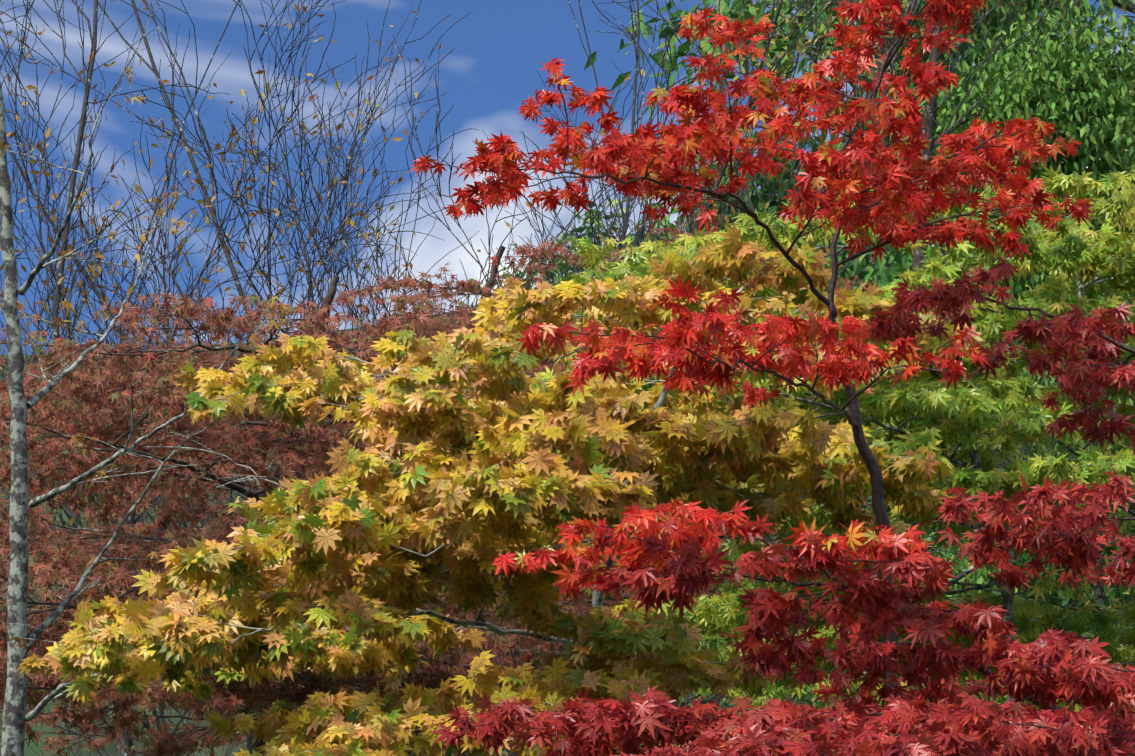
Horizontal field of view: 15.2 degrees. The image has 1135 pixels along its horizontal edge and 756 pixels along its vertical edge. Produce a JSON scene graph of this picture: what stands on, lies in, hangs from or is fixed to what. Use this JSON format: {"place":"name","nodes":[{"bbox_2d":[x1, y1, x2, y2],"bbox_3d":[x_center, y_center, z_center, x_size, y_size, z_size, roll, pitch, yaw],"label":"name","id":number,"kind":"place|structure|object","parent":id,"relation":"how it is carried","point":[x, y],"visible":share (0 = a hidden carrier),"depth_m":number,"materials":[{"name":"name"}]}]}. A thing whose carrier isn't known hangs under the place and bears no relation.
{"place":"outdoors","nodes":[
{"label":"outdoors","id":0,"kind":"place"},
{"bbox_2d":[0,252,1134,755],"bbox_3d":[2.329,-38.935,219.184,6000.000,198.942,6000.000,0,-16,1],"label":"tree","id":1,"kind":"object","parent":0,"point":[76,740],"depth_m":315.49,"materials":[{"name":"brown plant"}]},
{"bbox_2d":[0,1,291,755],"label":"tree","id":2,"kind":"object","parent":1,"relation":"on","point":[20,642],"visible":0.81,"depth_m":12.97,"materials":[{"name":"grey plant"}]},
{"bbox_2d":[0,0,382,755],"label":"bare tree","id":3,"kind":"object","parent":1,"relation":"on","point":[58,274],"visible":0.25,"depth_m":23.32,"materials":[{"name":"brown plant"}]},
{"bbox_2d":[5,106,686,755],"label":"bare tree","id":4,"kind":"object","parent":1,"relation":"on","point":[157,514],"visible":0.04,"depth_m":33.44,"materials":[{"name":"brown plant"}]},
{"bbox_2d":[0,0,765,755],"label":"bare tree","id":5,"kind":"object","parent":1,"relation":"on","point":[344,200],"visible":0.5,"depth_m":28.34,"materials":[{"name":"brown plant"}]},
{"bbox_2d":[0,0,828,755],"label":"bare tree","id":6,"kind":"object","parent":1,"relation":"on","point":[82,230],"visible":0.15,"depth_m":28.20,"materials":[{"name":"brown plant"}]},
{"bbox_2d":[0,223,841,755],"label":"maple tree","id":7,"kind":"object","parent":1,"relation":"on","point":[90,391],"visible":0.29,"depth_m":14.36,"materials":[{"name":"brown plant"}]},
{"bbox_2d":[0,275,872,755],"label":"tree","id":8,"kind":"object","parent":1,"relation":"on","point":[184,743],"visible":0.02,"depth_m":18.49,"materials":[{"name":"brown plant"}]},
{"bbox_2d":[4,0,975,755],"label":"bare tree","id":9,"kind":"object","parent":1,"relation":"on","point":[504,210],"visible":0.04,"depth_m":27.43,"materials":[{"name":"brown plant"}]},
{"bbox_2d":[16,223,983,755],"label":"yellow maple tree","id":10,"kind":"object","parent":1,"relation":"on","point":[464,495],"visible":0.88,"depth_m":9.73,"materials":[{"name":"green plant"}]},
{"bbox_2d":[437,199,633,751],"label":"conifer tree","id":11,"kind":"object","parent":1,"relation":"on","point":[558,259],"depth_m":59.44,"materials":[{"name":"green plant"}]},
{"bbox_2d":[95,0,1134,755],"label":"bare tree","id":12,"kind":"object","parent":1,"relation":"on","point":[637,230],"visible":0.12,"depth_m":22.72,"materials":[{"name":"brown plant"}]},
{"bbox_2d":[219,0,1070,755],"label":"bare tree","id":13,"kind":"object","parent":1,"relation":"on","point":[643,228],"visible":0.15,"depth_m":22.12,"materials":[{"name":"brown plant"}]},
{"bbox_2d":[561,144,810,745],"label":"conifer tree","id":14,"kind":"object","parent":1,"relation":"on","point":[673,225],"visible":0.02,"depth_m":53.09,"materials":[{"name":"green plant"}]},
{"bbox_2d":[250,174,1134,755],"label":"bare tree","id":15,"kind":"object","parent":1,"relation":"on","point":[960,576],"depth_m":24.12,"materials":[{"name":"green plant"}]},
{"bbox_2d":[389,0,1003,755],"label":"bare tree","id":16,"kind":"object","parent":1,"relation":"on","point":[721,172],"visible":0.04,"depth_m":28.81,"materials":[{"name":"brown plant"}]},
{"bbox_2d":[408,0,1094,706],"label":"red maple tree","id":17,"kind":"object","parent":1,"relation":"on","point":[860,168],"visible":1,"depth_m":9.33,"materials":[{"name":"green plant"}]},
{"bbox_2d":[432,257,1134,755],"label":"crimson maple tree","id":18,"kind":"object","parent":1,"relation":"on","point":[912,723],"visible":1,"depth_m":8.59,"materials":[{"name":"red plant"}]},
{"bbox_2d":[501,0,1134,755],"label":"conifer tree","id":19,"kind":"object","parent":1,"relation":"on","point":[879,272],"visible":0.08,"depth_m":39.88,"materials":[{"name":"plant"}]},
{"bbox_2d":[528,163,1134,717],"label":"maple tree","id":20,"kind":"object","parent":1,"relation":"on","point":[922,411],"visible":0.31,"depth_m":12.28,"materials":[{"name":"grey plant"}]},
{"bbox_2d":[674,0,1134,755],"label":"tree","id":21,"kind":"object","parent":1,"relation":"on","point":[1108,446],"visible":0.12,"depth_m":34.12,"materials":[{"name":"green plant"}]},
{"bbox_2d":[674,0,1134,706],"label":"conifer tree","id":22,"kind":"object","parent":1,"relation":"on","point":[990,280],"depth_m":54.06,"materials":[{"name":"green plant"}]},
{"bbox_2d":[680,0,1134,717],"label":"green broadleaf tree","id":23,"kind":"object","parent":1,"relation":"on","point":[1072,88],"visible":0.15,"depth_m":29.98,"materials":[{"name":"green broad leaves"},{"name":"brown bark"}]},
{"bbox_2d":[711,0,1134,712],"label":"conifer tree","id":24,"kind":"object","parent":1,"relation":"on","point":[991,22],"visible":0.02,"depth_m":43.53,"materials":[{"name":"plant"}]},
{"bbox_2d":[932,0,1134,755],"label":"conifer tree","id":25,"kind":"object","parent":1,"relation":"on","point":[1117,592],"visible":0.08,"depth_m":36.95,"materials":[{"name":"plant"}]},
{"bbox_2d":[0,0,1134,354],"label":"sky","id":26,"kind":"structure","parent":0,"point":[500,47],"materials":[{"name":"blue"}]}
]}

